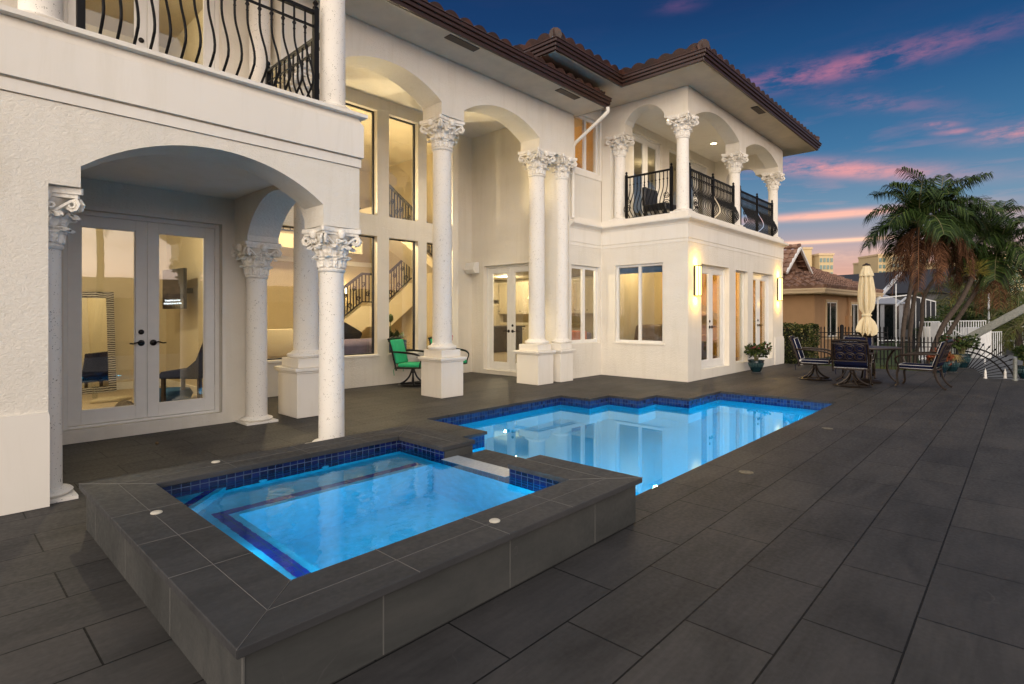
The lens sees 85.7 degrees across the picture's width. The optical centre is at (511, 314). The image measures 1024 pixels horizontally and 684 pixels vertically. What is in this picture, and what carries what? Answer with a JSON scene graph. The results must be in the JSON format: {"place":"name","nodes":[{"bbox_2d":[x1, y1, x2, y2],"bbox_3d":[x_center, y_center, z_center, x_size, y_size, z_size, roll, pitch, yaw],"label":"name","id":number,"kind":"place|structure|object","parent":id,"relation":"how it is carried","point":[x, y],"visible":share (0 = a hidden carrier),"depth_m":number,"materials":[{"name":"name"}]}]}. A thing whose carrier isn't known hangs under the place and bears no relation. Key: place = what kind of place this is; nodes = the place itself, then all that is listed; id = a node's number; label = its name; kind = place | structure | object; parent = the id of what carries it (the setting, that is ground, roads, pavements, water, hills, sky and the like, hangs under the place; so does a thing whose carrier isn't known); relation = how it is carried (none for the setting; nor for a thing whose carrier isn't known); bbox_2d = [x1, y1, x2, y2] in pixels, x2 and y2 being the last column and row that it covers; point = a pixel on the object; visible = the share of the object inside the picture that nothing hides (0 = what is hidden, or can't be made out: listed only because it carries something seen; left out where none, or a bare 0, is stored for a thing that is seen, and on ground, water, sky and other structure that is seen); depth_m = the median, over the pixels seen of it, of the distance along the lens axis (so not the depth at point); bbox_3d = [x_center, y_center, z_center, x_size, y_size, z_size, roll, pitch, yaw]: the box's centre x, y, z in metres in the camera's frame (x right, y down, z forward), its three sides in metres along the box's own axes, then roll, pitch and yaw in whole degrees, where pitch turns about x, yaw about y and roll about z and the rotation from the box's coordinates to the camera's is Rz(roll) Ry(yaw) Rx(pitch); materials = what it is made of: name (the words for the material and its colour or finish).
{"place":"outdoors","nodes":[
{"label":"outdoors","id":0,"kind":"place"},
{"bbox_2d":[90,395,131,403],"bbox_3d":[-5.812,1.224,7.995,0.316,0.050,0.514,0,0,43],"label":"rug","id":1,"kind":"object","parent":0,"point":[109,399],"visible":0.99,"depth_m":7.90,"materials":[{"name":"fabric"}]},
{"bbox_2d":[267,329,292,358],"bbox_3d":[-4.810,0.770,10.965,0.660,0.980,0.760,0,0,28],"label":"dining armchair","id":2,"kind":"object","parent":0,"point":[279,343],"visible":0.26,"depth_m":10.78,"materials":[{"name":"fabric"}]},
{"bbox_2d":[494,325,524,352],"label":"kitchen island","id":3,"kind":"structure","parent":0,"point":[500,339],"depth_m":19.26,"materials":[{"name":"brown wood"}]},
{"bbox_2d":[572,330,591,339],"bbox_3d":[1.345,0.840,12.898,0.460,0.920,1.280,0,0,43],"label":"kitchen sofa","id":4,"kind":"object","parent":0,"point":[576,335],"visible":0.21,"depth_m":12.77,"materials":[{"name":"fabric"}]},
{"bbox_2d":[701,311,706,341],"bbox_3d":[5.644,0.590,16.492,0.400,1.380,0.840,0,0,43],"label":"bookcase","id":5,"kind":"object","parent":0,"point":[703,325],"visible":0.24,"depth_m":16.79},
{"bbox_2d":[428,0,1023,293],"label":"sky","id":6,"kind":"structure","parent":0,"point":[932,87],"materials":[{"name":"blue"}]},
{"bbox_2d":[802,247,834,273],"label":"apartment tower","id":7,"kind":"structure","parent":0,"point":[823,261],"depth_m":257.00,"materials":[{"name":"concrete"}]},
{"bbox_2d":[821,364,918,370],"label":"grass","id":8,"kind":"structure","parent":0,"point":[878,367],"depth_m":15.48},
{"bbox_2d":[823,341,919,370],"bbox_3d":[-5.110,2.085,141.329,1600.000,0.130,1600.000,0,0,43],"label":"ground","id":9,"kind":"structure","parent":0,"point":[889,361],"depth_m":26.06,"materials":[{"name":"plant"}]},
{"bbox_2d":[783,243,883,357],"bbox_3d":[13.641,-0.762,30.982,9.497,5.524,10.198,0,0,-43],"label":"bungalow","id":10,"kind":"object","parent":9,"relation":"on","point":[804,284],"visible":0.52,"depth_m":26.14,"materials":[{"name":"orange paint"}]},
{"bbox_2d":[825,299,837,339],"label":"window","id":11,"kind":"structure","parent":10,"relation":"in","point":[831,306],"depth_m":26.52,"materials":[{"name":"glass"}]},
{"bbox_2d":[850,302,858,334],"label":"window","id":12,"kind":"structure","parent":10,"relation":"in","point":[854,308],"depth_m":28.98,"materials":[{"name":"glass"}]},
{"bbox_2d":[818,269,983,339],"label":"dark roofed house","id":13,"kind":"structure","parent":9,"relation":"on","point":[880,282],"depth_m":42.03,"materials":[{"name":"grey"}]},
{"bbox_2d":[897,304,909,328],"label":"window","id":14,"kind":"structure","parent":13,"relation":"in","point":[907,323],"depth_m":41.63,"materials":[{"name":"grey glass"}]},
{"bbox_2d":[860,175,987,363],"bbox_3d":[13.809,-1.480,18.643,3.514,6.566,3.910,0,0,43],"label":"palm tree","id":15,"kind":"object","parent":9,"relation":"on","point":[913,198],"visible":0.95,"depth_m":18.16,"materials":[{"name":"green plant"}]},
{"bbox_2d":[890,166,1005,362],"bbox_3d":[14.711,-1.658,18.974,3.173,6.919,3.413,0,0,30],"label":"palm tree","id":16,"kind":"object","parent":9,"relation":"on","point":[962,200],"visible":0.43,"depth_m":18.68,"materials":[{"name":"green plant"}]},
{"bbox_2d":[925,259,991,363],"bbox_3d":[15.246,-0.056,18.853,2.254,3.774,0.914,0,0,-6],"label":"palm tree","id":17,"kind":"object","parent":9,"relation":"on","point":[949,315],"visible":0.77,"depth_m":18.84,"materials":[{"name":"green plant"}]},
{"bbox_2d":[914,196,1023,362],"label":"palm tree","id":18,"kind":"object","parent":9,"relation":"on","point":[931,283],"visible":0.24,"depth_m":19.68,"materials":[{"name":"green plant"}]},
{"bbox_2d":[954,304,1002,330],"bbox_3d":[28.405,0.662,33.999,3.342,2.846,3.724,0,0,43],"label":"shrub","id":19,"kind":"object","parent":9,"relation":"on","point":[976,316],"visible":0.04,"depth_m":33.73,"materials":[{"name":"green plant"}]},
{"bbox_2d":[938,284,1023,352],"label":"palm tree","id":20,"kind":"object","parent":9,"relation":"on","point":[992,317],"visible":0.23,"depth_m":29.94,"materials":[{"name":"green plant"}]},
{"bbox_2d":[943,275,1023,309],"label":"palm tree","id":21,"kind":"object","parent":9,"relation":"on","point":[985,294],"visible":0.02,"depth_m":39.74,"materials":[{"name":"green plant"}]},
{"bbox_2d":[955,273,1023,345],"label":"palm tree","id":22,"kind":"object","parent":9,"relation":"on","point":[1007,297],"visible":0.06,"depth_m":32.98,"materials":[{"name":"green plant"}]},
{"bbox_2d":[992,331,1001,355],"bbox_3d":[23.024,1.475,26.250,1.092,1.350,0.041,0,0,-28],"label":"white railing","id":23,"kind":"object","parent":9,"relation":"on","point":[997,342],"visible":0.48,"depth_m":26.29,"materials":[{"name":"wood"}]},
{"bbox_2d":[974,294,1023,354],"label":"palm tree","id":24,"kind":"object","parent":9,"relation":"on","point":[1018,332],"visible":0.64,"depth_m":26.97,"materials":[{"name":"green plant"}]},
{"bbox_2d":[853,253,904,273],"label":"apartment tower","id":25,"kind":"structure","parent":0,"point":[875,263],"depth_m":282.12,"materials":[{"name":"concrete"}]},
{"bbox_2d":[918,346,1023,379],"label":"dock","id":26,"kind":"object","parent":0,"point":[1010,356],"visible":0.1,"depth_m":21.62,"materials":[{"name":"wood"}]},
{"bbox_2d":[837,273,935,348],"bbox_3d":[23.558,-0.483,35.265,4.025,4.766,12.346,0,0,17],"label":"pool cage","id":27,"kind":"object","parent":26,"relation":"on","point":[882,315],"visible":0.43,"depth_m":34.04,"materials":[{"name":"white metal"}]},
{"bbox_2d":[880,335,942,369],"bbox_3d":[12.669,1.190,17.486,1.912,1.120,0.100,0,0,5],"label":"iron fence","id":28,"kind":"object","parent":26,"relation":"on","point":[913,342],"visible":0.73,"depth_m":17.49,"materials":[{"name":"metal"}]},
{"bbox_2d":[923,316,934,351],"bbox_3d":[20.312,0.930,26.989,0.719,1.741,0.675,0,0,43],"label":"potted shrub","id":29,"kind":"object","parent":26,"relation":"on","point":[927,318],"visible":0.45,"depth_m":26.87,"materials":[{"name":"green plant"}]},
{"bbox_2d":[919,321,939,359],"bbox_3d":[17.540,1.089,23.200,1.246,1.621,0.043,0,0,-19],"label":"white railing","id":30,"kind":"object","parent":26,"relation":"on","point":[922,358],"visible":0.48,"depth_m":23.10,"materials":[{"name":"metal"}]},
{"bbox_2d":[913,315,960,343],"bbox_3d":[23.006,0.987,29.977,2.013,2.086,2.549,0,0,-2],"label":"shrub","id":31,"kind":"object","parent":26,"relation":"on","point":[939,319],"visible":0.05,"depth_m":29.66,"materials":[{"name":"green plant"}]},
{"bbox_2d":[931,322,943,346],"bbox_3d":[17.913,1.133,23.248,0.568,1.613,0.264,0,0,-34],"label":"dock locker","id":32,"kind":"object","parent":26,"relation":"on","point":[935,327],"visible":0.25,"depth_m":23.13,"materials":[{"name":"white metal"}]},
{"bbox_2d":[917,267,995,316],"bbox_3d":[28.522,-0.582,36.064,4.776,5.183,4.762,0,0,29],"label":"palm tree","id":33,"kind":"object","parent":26,"relation":"on","point":[954,300],"visible":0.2,"depth_m":35.96,"materials":[{"name":"green plant"}]},
{"bbox_2d":[936,303,987,328],"bbox_3d":[25.724,0.649,31.845,3.086,2.754,3.411,0,0,43],"label":"shrub","id":34,"kind":"object","parent":26,"relation":"on","point":[972,317],"visible":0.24,"depth_m":31.52,"materials":[{"name":"green plant"}]},
{"bbox_2d":[945,320,985,353],"bbox_3d":[20.297,1.081,24.750,3.536,1.638,0.042,0,0,-25],"label":"white railing","id":35,"kind":"object","parent":26,"relation":"on","point":[966,326],"visible":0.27,"depth_m":24.77,"materials":[{"name":"wood"}]},
{"bbox_2d":[960,327,991,357],"bbox_3d":[21.001,1.258,25.014,0.835,1.365,0.816,0,0,-22],"label":"dock locker","id":36,"kind":"object","parent":26,"relation":"on","point":[986,339],"visible":0.5,"depth_m":24.72,"materials":[{"name":"white metal"}]},
{"bbox_2d":[934,198,1023,355],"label":"palm tree","id":37,"kind":"object","parent":26,"relation":"on","point":[1004,270],"visible":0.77,"depth_m":19.21,"materials":[{"name":"green plant"}]},
{"bbox_2d":[975,339,985,363],"bbox_3d":[18.600,1.429,22.000,0.514,1.042,0.049,0,0,0],"label":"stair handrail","id":38,"kind":"object","parent":26,"relation":"on","point":[983,351],"visible":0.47,"depth_m":21.98,"materials":[{"name":"wood"}]},
{"bbox_2d":[946,304,1023,356],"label":"boat lift","id":39,"kind":"object","parent":26,"relation":"on","point":[1001,320],"visible":0.27,"depth_m":18.20,"materials":[{"name":"metal"}]},
{"bbox_2d":[986,260,1023,302],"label":"palm tree","id":40,"kind":"object","parent":26,"relation":"on","point":[1014,287],"visible":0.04,"depth_m":43.14,"materials":[{"name":"green plant"}]},
{"bbox_2d":[993,296,1023,344],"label":"shrub","id":41,"kind":"object","parent":26,"relation":"on","point":[1011,320],"visible":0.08,"depth_m":31.45,"materials":[{"name":"green plant"}]},
{"bbox_2d":[984,257,1023,296],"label":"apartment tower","id":42,"kind":"structure","parent":0,"point":[1015,286],"depth_m":258.75,"materials":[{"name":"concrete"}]},
{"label":"lawn","id":43,"kind":"structure","parent":0,"visible":0},
{"bbox_2d":[783,322,820,364],"bbox_3d":[8.119,0.956,16.501,1.888,1.536,1.140,0,0,43],"label":"hedge","id":44,"kind":"object","parent":43,"relation":"on","point":[806,335],"visible":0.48,"depth_m":15.95,"materials":[{"name":"green plant"}]},
{"bbox_2d":[814,324,887,362],"bbox_3d":[10.004,0.870,16.750,2.637,1.160,0.100,0,0,6],"label":"iron fence","id":45,"kind":"object","parent":43,"relation":"on","point":[841,332],"visible":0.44,"depth_m":16.71,"materials":[{"name":"metal"}]},
{"bbox_3d":[-2.620,1.005,11.792,0.300,0.510,1.000,0,0,43],"label":"console table","id":46,"kind":"object","parent":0,"visible":0},
{"bbox_2d":[389,314,406,349],"bbox_3d":[-2.644,0.364,11.809,0.367,0.768,0.925,0,0,43],"label":"potted houseplant","id":47,"kind":"object","parent":46,"relation":"on","point":[396,333],"visible":0.36,"depth_m":11.84,"materials":[{"name":"green plant"}]},
{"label":"deck base","id":48,"kind":"structure","parent":0,"visible":0},
{"bbox_2d":[0,363,1023,683],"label":"deck","id":49,"kind":"structure","parent":48,"relation":"on","point":[874,535],"depth_m":3.10,"materials":[{"name":"tile"}]},
{"bbox_2d":[79,425,642,683],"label":"raised spa","id":50,"kind":"object","parent":49,"relation":"in","point":[223,607],"visible":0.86,"depth_m":2.59,"materials":[{"name":"tile"}]},
{"bbox_2d":[150,510,162,514],"bbox_3d":[-1.972,1.095,3.063,0.060,0.010,0.060,0,0,43],"label":"rim cap","id":51,"kind":"object","parent":50,"relation":"on","point":[155,512],"visible":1,"depth_m":3.05,"materials":[{"name":"plastic"}]},
{"bbox_2d":[171,446,546,579],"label":"spa water","id":52,"kind":"structure","parent":50,"relation":"in","point":[293,523],"depth_m":3.51,"materials":[{"name":"liquid"}]},
{"bbox_2d":[441,455,508,476],"bbox_3d":[-0.257,1.199,4.378,0.728,0.009,0.180,0,0,43],"label":"spillway","id":53,"kind":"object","parent":50,"relation":"in","point":[483,466],"depth_m":4.38,"materials":[{"name":"stone"}]},
{"bbox_2d":[489,518,499,522],"bbox_3d":[-0.092,1.095,2.940,0.060,0.010,0.060,0,0,43],"label":"rim cap","id":54,"kind":"object","parent":50,"relation":"on","point":[494,520],"visible":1,"depth_m":2.93,"materials":[{"name":"plastic"}]},
{"bbox_2d":[387,337,423,386],"bbox_3d":[-2.029,0.922,10.997,0.767,0.956,0.655,0,0,15],"label":"swivel chair","id":55,"kind":"object","parent":49,"relation":"on","point":[398,350],"visible":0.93,"depth_m":10.88,"materials":[{"name":"green fabric"}]},
{"bbox_2d":[0,0,821,515],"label":"house","id":56,"kind":"structure","parent":49,"relation":"on","point":[258,168],"depth_m":8.93,"materials":[{"name":"paint"}]},
{"bbox_2d":[82,291,116,393],"bbox_3d":[-6.709,0.440,8.784,0.191,1.618,0.660,0,0,38],"label":"leaning mirror","id":57,"kind":"object","parent":56,"relation":"on","point":[98,352],"visible":0.59,"depth_m":8.86,"materials":[{"name":"mirror"}]},
{"bbox_2d":[115,400,133,406],"bbox_3d":[-5.192,1.214,7.411,0.243,0.145,0.240,0,0,43],"label":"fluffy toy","id":58,"kind":"object","parent":56,"relation":"on","point":[124,402],"visible":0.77,"depth_m":7.36,"materials":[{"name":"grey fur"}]},
{"bbox_2d":[63,210,218,429],"bbox_3d":[-4.357,0.047,6.593,0.139,2.415,1.600,0,0,43],"label":"door","id":59,"kind":"structure","parent":56,"relation":"in","point":[147,406],"depth_m":6.56,"materials":[{"name":"white paint"}]},
{"bbox_2d":[64,0,218,69],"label":"door","id":60,"kind":"structure","parent":56,"relation":"in","point":[146,17],"depth_m":6.66,"materials":[{"name":"white paint"}]},
{"bbox_2d":[159,387,192,401],"bbox_3d":[-4.997,1.168,8.062,0.600,0.160,0.600,0,0,43],"label":"pet bed","id":61,"kind":"object","parent":56,"relation":"on","point":[174,393],"visible":0.63,"depth_m":7.93,"materials":[{"name":"blue fabric"}]},
{"bbox_2d":[163,268,192,308],"bbox_3d":[-5.194,-0.400,8.702,0.800,0.620,0.285,0,0,38],"label":"television","id":62,"kind":"object","parent":56,"relation":"attached to","point":[176,290],"visible":1,"depth_m":8.55,"materials":[{"name":"plastic"}]},
{"bbox_2d":[159,343,202,401],"bbox_3d":[-4.529,0.779,7.887,0.702,0.942,0.540,0,0,0],"label":"slipper chair","id":63,"kind":"object","parent":56,"relation":"on","point":[194,370],"visible":0.6,"depth_m":7.62,"materials":[{"name":"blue fabric"}]},
{"bbox_2d":[267,226,293,359],"bbox_3d":[-4.237,-0.388,9.452,0.060,2.335,1.170,0,0,43],"label":"window","id":64,"kind":"structure","parent":56,"relation":"in","point":[282,226],"depth_m":9.63,"materials":[{"name":"white glass"}]},
{"bbox_2d":[344,235,373,355],"bbox_3d":[-3.219,-0.388,10.547,0.060,2.335,1.320,0,0,43],"label":"window","id":65,"kind":"structure","parent":56,"relation":"in","point":[359,235],"depth_m":11.00,"materials":[{"name":"white glass"}]},
{"bbox_2d":[346,103,373,214],"bbox_3d":[-3.219,-3.010,10.547,0.060,2.080,1.320,0,0,43],"label":"window","id":66,"kind":"structure","parent":56,"relation":"in","point":[347,104],"depth_m":11.00,"materials":[{"name":"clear glass"}]},
{"bbox_2d":[344,322,390,353],"bbox_3d":[-3.404,0.682,11.413,0.968,1.076,1.877,0,0,43],"label":"sofa","id":67,"kind":"object","parent":56,"relation":"on","point":[354,343],"visible":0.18,"depth_m":11.13,"materials":[{"name":"fabric"}]},
{"bbox_2d":[389,239,414,352],"bbox_3d":[-2.333,-0.388,11.499,0.060,2.335,0.730,0,0,43],"label":"window","id":68,"kind":"structure","parent":56,"relation":"in","point":[413,242],"depth_m":11.74,"materials":[{"name":"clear glass"}]},
{"bbox_2d":[389,116,414,220],"bbox_3d":[-2.333,-3.010,11.499,0.060,2.080,0.730,0,0,43],"label":"window","id":69,"kind":"structure","parent":56,"relation":"in","point":[399,120],"depth_m":11.74,"materials":[{"name":"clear glass"}]},
{"bbox_2d":[464,262,478,273],"bbox_3d":[-0.945,-1.120,13.255,0.320,0.277,0.277,0,0,43],"label":"outdoor speaker","id":70,"kind":"object","parent":56,"relation":"attached to","point":[471,268],"visible":1,"depth_m":13.15},
{"bbox_2d":[494,282,498,299],"bbox_3d":[-1.061,-0.960,22.498,0.400,0.720,1.760,0,0,43],"label":"kitchen cabinet","id":71,"kind":"object","parent":56,"relation":"attached to","point":[496,291],"visible":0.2,"depth_m":22.71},
{"bbox_2d":[494,304,502,325],"bbox_3d":[-1.061,0.415,22.498,0.400,1.730,1.760,0,0,43],"label":"kitchen cabinet","id":72,"kind":"object","parent":56,"relation":"on","point":[498,318],"visible":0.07,"depth_m":22.75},
{"bbox_2d":[487,263,528,371],"bbox_3d":[-0.026,0.072,12.753,1.530,2.455,0.139,0,0,43],"label":"door","id":73,"kind":"structure","parent":56,"relation":"in","point":[511,365],"depth_m":12.82,"materials":[{"name":"white paint"}]},
{"bbox_2d":[498,281,528,313],"bbox_3d":[0.404,-0.670,22.091,2.360,1.300,0.400,0,0,43],"label":"kitchen cabinet","id":74,"kind":"object","parent":56,"relation":"attached to","point":[522,297],"visible":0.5,"depth_m":21.99,"materials":[{"name":"wood"}]},
{"bbox_2d":[500,322,579,343],"bbox_3d":[1.032,0.800,21.370,3.660,0.960,0.600,0,0,43],"label":"kitchen cabinet","id":75,"kind":"object","parent":56,"relation":"on","point":[525,331],"visible":0.16,"depth_m":21.45,"materials":[{"name":"wood"}]},
{"bbox_2d":[572,277,592,312],"bbox_3d":[2.967,-0.685,19.707,2.760,1.270,0.400,0,0,43],"label":"kitchen cabinet","id":76,"kind":"object","parent":56,"relation":"attached to","point":[576,295],"visible":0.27,"depth_m":19.78,"materials":[{"name":"wood"}]},
{"bbox_2d":[572,265,596,343],"bbox_3d":[1.598,-0.230,12.505,0.066,1.740,1.090,0,0,43],"label":"window","id":77,"kind":"structure","parent":56,"relation":"in","point":[582,268],"depth_m":12.50,"materials":[{"name":"white paint"}]},
{"bbox_2d":[575,116,596,174],"bbox_3d":[1.633,-3.840,12.514,0.066,1.240,0.990,0,0,43],"label":"window","id":78,"kind":"structure","parent":56,"relation":"in","point":[584,120],"depth_m":12.50,"materials":[{"name":"white paint"}]},
{"bbox_2d":[617,263,662,342],"bbox_3d":[2.855,-0.250,12.282,1.190,1.740,0.066,0,0,43],"label":"window","id":79,"kind":"structure","parent":56,"relation":"in","point":[639,266],"depth_m":12.26,"materials":[{"name":"white paint"}]},
{"bbox_2d":[633,132,659,216],"bbox_3d":[3.338,-3.330,13.932,0.090,2.260,1.450,0,0,43],"label":"door","id":80,"kind":"structure","parent":56,"relation":"in","point":[645,142],"depth_m":13.92,"materials":[{"name":"white paint"}]},
{"bbox_2d":[634,324,661,340],"bbox_3d":[3.110,0.719,13.254,1.200,0.963,0.946,0,0,43],"label":"recliner","id":81,"kind":"object","parent":56,"relation":"on","point":[651,332],"visible":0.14,"depth_m":13.35,"materials":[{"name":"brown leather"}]},
{"bbox_2d":[642,187,675,215],"bbox_3d":[3.485,-2.581,13.011,0.620,0.850,0.600,0,0,43],"label":"loggia chair","id":82,"kind":"object","parent":56,"relation":"on","point":[653,204],"visible":0.58,"depth_m":12.95,"materials":[{"name":"black plastic"}]},
{"bbox_2d":[669,149,676,164],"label":"window","id":83,"kind":"structure","parent":56,"relation":"in","point":[670,151],"depth_m":15.04,"materials":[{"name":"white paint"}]},
{"bbox_2d":[659,324,706,359],"bbox_3d":[4.135,0.719,13.822,0.946,0.963,1.200,0,0,-17],"label":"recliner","id":84,"kind":"object","parent":56,"relation":"on","point":[703,350],"visible":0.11,"depth_m":13.35,"materials":[{"name":"leather"}]},
{"bbox_2d":[694,265,701,295],"bbox_3d":[3.922,-0.715,11.648,0.114,0.650,0.160,0,0,43],"label":"wall lamp","id":85,"kind":"object","parent":56,"relation":"attached to","point":[697,280],"visible":1,"depth_m":11.61,"materials":[{"name":"glass"}]},
{"bbox_2d":[689,160,706,215],"bbox_3d":[5.348,-3.300,16.057,0.139,2.200,1.400,0,0,43],"label":"door","id":86,"kind":"structure","parent":56,"relation":"in","point":[695,166],"depth_m":16.12,"materials":[{"name":"white paint"}]},
{"bbox_2d":[701,265,724,368],"bbox_3d":[4.509,0.050,12.556,0.139,2.300,1.530,0,0,43],"label":"door","id":87,"kind":"structure","parent":56,"relation":"in","point":[710,362],"depth_m":12.63,"materials":[{"name":"white paint"}]},
{"bbox_2d":[736,271,742,362],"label":"window","id":88,"kind":"structure","parent":56,"relation":"in","point":[741,360],"depth_m":13.94,"materials":[{"name":"white paint"}]},
{"bbox_2d":[753,273,768,358],"bbox_3d":[6.604,0.050,14.808,0.139,2.300,1.520,0,0,43],"label":"door","id":89,"kind":"structure","parent":56,"relation":"in","point":[757,277],"depth_m":14.92,"materials":[{"name":"white paint"}]},
{"bbox_2d":[777,278,782,300],"bbox_3d":[7.545,-0.715,15.544,0.114,0.650,0.160,0,0,43],"label":"wall lamp","id":90,"kind":"object","parent":56,"relation":"attached to","point":[779,289],"visible":1,"depth_m":15.50,"materials":[{"name":"glass"}]},
{"bbox_2d":[428,336,468,363],"bbox_3d":[-1.368,0.931,11.802,0.731,0.938,0.624,0,0,33],"label":"swivel chair","id":91,"kind":"object","parent":49,"relation":"on","point":[430,342],"visible":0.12,"depth_m":11.82,"materials":[{"name":"green fabric"}]},
{"bbox_2d":[434,393,831,444],"bbox_3d":[1.570,2.168,7.642,3.740,1.464,6.720,0,0,43],"label":"pool basin","id":92,"kind":"object","parent":49,"relation":"in","point":[471,416],"visible":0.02,"depth_m":9.32,"materials":[{"name":"tile"}]},
{"bbox_2d":[452,398,820,494],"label":"pool water","id":93,"kind":"structure","parent":92,"relation":"in","point":[654,444],"depth_m":7.20,"materials":[{"name":"liquid"}]},
{"bbox_2d":[739,470,753,474],"bbox_3d":[2.076,1.397,4.897,0.124,0.006,0.124,0,0,43],"label":"deck lid","id":94,"kind":"object","parent":49,"relation":"on","point":[745,472],"visible":1,"depth_m":4.89,"materials":[{"name":"beige metal"}]},
{"bbox_2d":[744,341,771,372],"bbox_3d":[5.941,1.013,13.375,0.677,0.774,0.605,0,0,43],"label":"potted plant","id":95,"kind":"object","parent":49,"relation":"on","point":[756,364],"visible":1,"depth_m":13.31,"materials":[{"name":"plant"}]},
{"bbox_2d":[788,335,833,380],"bbox_3d":[6.513,0.931,12.024,0.855,0.938,0.730,0,0,35],"label":"dining chair","id":96,"kind":"object","parent":49,"relation":"on","point":[798,349],"visible":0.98,"depth_m":11.93,"materials":[{"name":"brown metal"}]},
{"bbox_2d":[830,339,874,387],"bbox_3d":[6.641,0.931,10.799,0.730,0.938,0.855,0,0,37],"label":"dining chair","id":97,"kind":"object","parent":49,"relation":"on","point":[851,355],"visible":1,"depth_m":10.58,"materials":[{"name":"fabric"}]},
{"bbox_2d":[842,335,877,378],"bbox_3d":[7.794,0.934,12.436,0.730,0.943,0.866,0,0,31],"label":"dining chair","id":98,"kind":"object","parent":49,"relation":"on","point":[870,341],"visible":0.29,"depth_m":12.55,"materials":[{"name":"brown metal"}]},
{"bbox_2d":[851,263,881,383],"bbox_3d":[7.355,0.165,11.460,0.540,2.469,0.540,0,0,43],"label":"patio umbrella","id":99,"kind":"object","parent":49,"relation":"on","point":[866,327],"visible":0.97,"depth_m":11.37,"materials":[{"name":"beige fabric"}]},
{"bbox_2d":[835,345,901,384],"bbox_3d":[7.355,1.034,11.460,1.210,0.744,1.210,0,0,43],"label":"dining table","id":100,"kind":"object","parent":49,"relation":"on","point":[872,348],"visible":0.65,"depth_m":11.25,"materials":[{"name":"brown metal"}]},
{"bbox_2d":[894,339,953,390],"bbox_3d":[7.971,0.934,10.675,0.730,0.943,0.866,0,0,-43],"label":"dining chair","id":101,"kind":"object","parent":49,"relation":"on","point":[941,353],"visible":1,"depth_m":10.49,"materials":[{"name":"brown metal"}]},
{"bbox_2d":[925,348,954,373],"bbox_3d":[10.261,1.094,13.250,0.581,0.612,0.570,0,0,43],"label":"potted plant","id":102,"kind":"object","parent":49,"relation":"on","point":[946,364],"visible":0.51,"depth_m":13.12,"materials":[{"name":"teal ceramic"}]},
{"bbox_2d":[946,354,966,371],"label":"potted plant","id":103,"kind":"object","parent":49,"relation":"on","point":[954,366],"visible":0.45,"depth_m":13.37,"materials":[{"name":"teal ceramic"}]},
{"bbox_2d":[939,333,980,367],"bbox_3d":[11.752,0.938,14.492,0.840,0.922,0.836,0,0,17],"label":"potted plant","id":104,"kind":"object","parent":49,"relation":"on","point":[962,345],"visible":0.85,"depth_m":14.36,"materials":[{"name":"plant"}]},
{"bbox_2d":[965,344,1017,378],"bbox_3d":[12.138,1.174,13.957,0.050,1.055,1.704,0,0,-8],"label":"fan fence","id":105,"kind":"object","parent":49,"relation":"on","point":[998,358],"visible":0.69,"depth_m":13.98,"materials":[{"name":"black metal"}]},
{"bbox_2d":[1012,357,1017,380],"bbox_3d":[10.704,1.149,11.750,0.098,0.500,0.100,0,0,43],"label":"dock post","id":106,"kind":"object","parent":49,"relation":"on","point":[1014,369],"visible":1,"depth_m":11.72,"materials":[{"name":"metal"}]},
{"bbox_2d":[1010,343,1023,378],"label":"potted plant","id":107,"kind":"object","parent":49,"relation":"on","point":[1020,355],"visible":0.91,"depth_m":11.98,"materials":[{"name":"plant"}]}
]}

